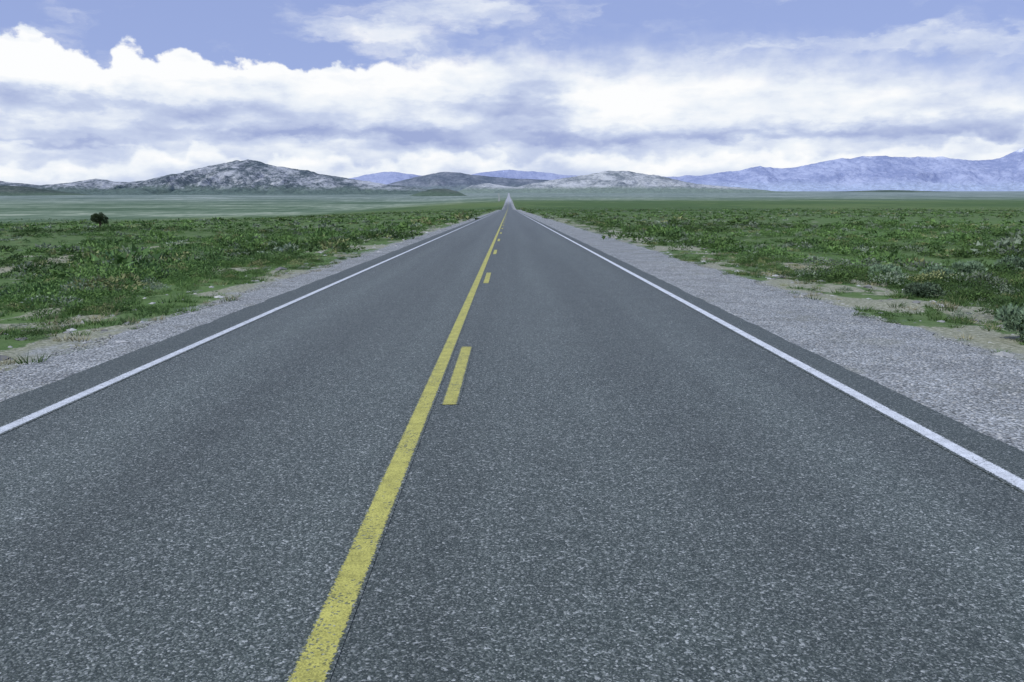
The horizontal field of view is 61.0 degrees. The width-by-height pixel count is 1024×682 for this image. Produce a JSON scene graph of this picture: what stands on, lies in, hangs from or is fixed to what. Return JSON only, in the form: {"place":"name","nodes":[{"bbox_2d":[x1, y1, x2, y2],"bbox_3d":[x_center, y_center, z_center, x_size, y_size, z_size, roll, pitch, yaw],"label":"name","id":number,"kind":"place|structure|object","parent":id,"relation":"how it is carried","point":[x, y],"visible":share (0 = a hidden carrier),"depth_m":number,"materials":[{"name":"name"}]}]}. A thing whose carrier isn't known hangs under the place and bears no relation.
{"place":"outdoors","nodes":[
{"label":"outdoors","id":0,"kind":"place"},
{"bbox_2d":[0,185,87,195],"bbox_3d":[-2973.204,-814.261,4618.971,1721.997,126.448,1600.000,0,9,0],"label":"dark hill","id":1,"kind":"structure","parent":0,"point":[6,190],"depth_m":4579.55,"materials":[{"name":"grey stone"}]},
{"bbox_2d":[0,159,429,194],"bbox_3d":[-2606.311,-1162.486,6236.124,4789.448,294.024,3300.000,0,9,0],"label":"rocky hill","id":2,"kind":"structure","parent":0,"point":[246,177],"depth_m":5810.57,"materials":[{"name":"grey stone"}]},
{"bbox_2d":[410,189,466,195],"bbox_3d":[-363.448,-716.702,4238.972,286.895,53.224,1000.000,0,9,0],"label":"dark knoll","id":3,"kind":"structure","parent":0,"point":[439,192],"depth_m":4117.38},
{"bbox_2d":[387,172,548,190],"bbox_3d":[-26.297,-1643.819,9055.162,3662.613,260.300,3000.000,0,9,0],"label":"dark ridge","id":4,"kind":"structure","parent":0,"point":[455,181],"depth_m":9014.76,"materials":[{"name":"stone"}]},
{"bbox_2d":[0,193,1023,681],"bbox_3d":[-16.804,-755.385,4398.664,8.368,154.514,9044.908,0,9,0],"label":"road","id":5,"kind":"structure","parent":0,"point":[616,475],"depth_m":5.20,"materials":[{"name":"grey asphalt"}]},
{"bbox_2d":[0,197,507,434],"bbox_3d":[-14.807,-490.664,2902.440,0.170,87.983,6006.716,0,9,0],"label":"edge line","id":6,"kind":"object","parent":5,"relation":"on","point":[27,418],"visible":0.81,"depth_m":9.73,"materials":[{"name":"white paint"}]},
{"bbox_2d":[284,211,506,681],"bbox_3d":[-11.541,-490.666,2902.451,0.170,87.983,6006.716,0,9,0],"label":"line","id":7,"kind":"object","parent":5,"relation":"on","point":[317,654],"visible":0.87,"depth_m":4.57,"materials":[{"name":"yellow paint"}]},
{"bbox_2d":[440,213,506,403],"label":"dashed line","id":8,"kind":"object","parent":5,"relation":"on","point":[454,388],"visible":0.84,"depth_m":9.15,"materials":[{"name":"yellow paint"}]},
{"bbox_2d":[510,199,1023,492],"bbox_3d":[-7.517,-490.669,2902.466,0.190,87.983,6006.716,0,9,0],"label":"edge line","id":9,"kind":"object","parent":5,"relation":"on","point":[996,470],"visible":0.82,"depth_m":7.80,"materials":[{"name":"white paint"}]},
{"bbox_2d":[0,191,1023,372],"bbox_3d":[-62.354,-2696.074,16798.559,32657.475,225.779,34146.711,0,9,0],"label":"ground","id":10,"kind":"structure","parent":0,"point":[114,208],"depth_m":225.22,"materials":[{"name":"green plant"}]},
{"bbox_2d":[90,212,108,227],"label":"juniper tree","id":11,"kind":"object","parent":10,"relation":"on","point":[98,218],"visible":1,"depth_m":110.39,"materials":[{"name":"green plant"}]},
{"bbox_2d":[151,269,176,279],"bbox_3d":[-9.578,-1.849,23.916,0.814,0.336,0.870,0,9,0],"label":"sagebrush","id":12,"kind":"object","parent":10,"relation":"on","point":[164,273],"visible":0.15,"depth_m":23.74,"materials":[{"name":"green plant"}]},
{"bbox_2d":[0,196,507,400],"bbox_3d":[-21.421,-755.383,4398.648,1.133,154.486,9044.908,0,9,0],"label":"gravel shoulder","id":13,"kind":"object","parent":10,"relation":"on","point":[121,350],"visible":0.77,"depth_m":12.14},
{"bbox_2d":[0,227,1013,360],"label":"roadside stones","id":14,"kind":"object","parent":10,"relation":"on","point":[1003,353],"visible":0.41,"depth_m":16.77,"materials":[{"name":"grey stone"}]},
{"bbox_2d":[0,207,1023,338],"bbox_3d":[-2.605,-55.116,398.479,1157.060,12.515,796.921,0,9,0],"label":"shrub cover","id":15,"kind":"object","parent":10,"relation":"on","point":[128,266],"visible":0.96,"depth_m":45.74,"materials":[{"name":"green plant"}]},
{"bbox_2d":[0,261,1023,451],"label":"loose gravel","id":16,"kind":"structure","parent":10,"relation":"on","point":[334,264],"depth_m":11.60,"materials":[{"name":"grey gravel"}]},
{"bbox_2d":[509,193,1023,450],"bbox_3d":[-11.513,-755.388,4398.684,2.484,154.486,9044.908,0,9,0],"label":"gravel shoulder","id":17,"kind":"object","parent":10,"relation":"on","point":[623,251],"visible":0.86,"depth_m":11.18},
{"bbox_2d":[867,263,906,279],"bbox_3d":[9.266,-1.713,21.481,0.938,0.461,0.971,0,9,0],"label":"sagebrush","id":18,"kind":"object","parent":10,"relation":"on","point":[887,268],"visible":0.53,"depth_m":21.37,"materials":[{"name":"green plant"}]},
{"bbox_2d":[902,281,945,297],"bbox_3d":[8.376,-1.062,17.636,0.845,0.301,0.874,0,9,0],"label":"sagebrush","id":19,"kind":"object","parent":10,"relation":"on","point":[917,289],"visible":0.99,"depth_m":17.47,"materials":[{"name":"green plant"}]},
{"bbox_2d":[919,265,955,278],"bbox_3d":[11.761,-1.885,23.889,1.106,0.446,0.912,2,9,11],"label":"sagebrush","id":20,"kind":"object","parent":10,"relation":"on","point":[936,268],"visible":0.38,"depth_m":23.80,"materials":[{"name":"green plant"}]},
{"bbox_2d":[950,260,987,273],"bbox_3d":[14.513,-2.318,27.453,1.176,0.522,1.257,0,9,0],"label":"sagebrush","id":21,"kind":"object","parent":10,"relation":"on","point":[972,266],"visible":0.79,"depth_m":27.24,"materials":[{"name":"green plant"}]},
{"bbox_2d":[992,304,1023,339],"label":"sagebrush","id":22,"kind":"object","parent":10,"relation":"on","point":[1015,315],"visible":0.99,"depth_m":11.62,"materials":[{"name":"green plant"}]},
{"bbox_2d":[992,255,1023,269],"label":"sagebrush","id":23,"kind":"object","parent":10,"relation":"on","point":[1017,261],"visible":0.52,"depth_m":29.71,"materials":[{"name":"green plant"}]},
{"bbox_2d":[0,253,1023,365],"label":"grass","id":24,"kind":"structure","parent":0,"point":[950,301],"depth_m":16.39,"materials":[{"name":"green plant"}]},
{"bbox_2d":[0,0,1023,184],"label":"sky","id":25,"kind":"structure","parent":0,"point":[111,90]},
{"bbox_2d":[348,170,696,184],"bbox_3d":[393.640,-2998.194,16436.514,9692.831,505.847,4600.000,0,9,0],"label":"range","id":26,"kind":"structure","parent":0,"point":[386,178],"depth_m":16480.66,"materials":[{"name":"blue stone"}]},
{"bbox_2d":[458,171,792,192],"bbox_3d":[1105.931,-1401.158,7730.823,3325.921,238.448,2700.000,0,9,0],"label":"pale hills","id":27,"kind":"structure","parent":0,"point":[617,182],"depth_m":7363.02,"materials":[{"name":"grey stone"}]},
{"bbox_2d":[679,148,1023,190],"bbox_3d":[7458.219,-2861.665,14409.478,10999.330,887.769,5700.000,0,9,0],"label":"mountain range","id":28,"kind":"structure","parent":0,"point":[918,173],"depth_m":13814.78,"materials":[{"name":"blue stone"}]},
{"bbox_2d":[841,190,941,191],"bbox_3d":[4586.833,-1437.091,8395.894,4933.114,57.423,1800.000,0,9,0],"label":"ridge","id":29,"kind":"structure","parent":0,"point":[891,191],"depth_m":8214.02,"materials":[{"name":"stone"}]}
]}

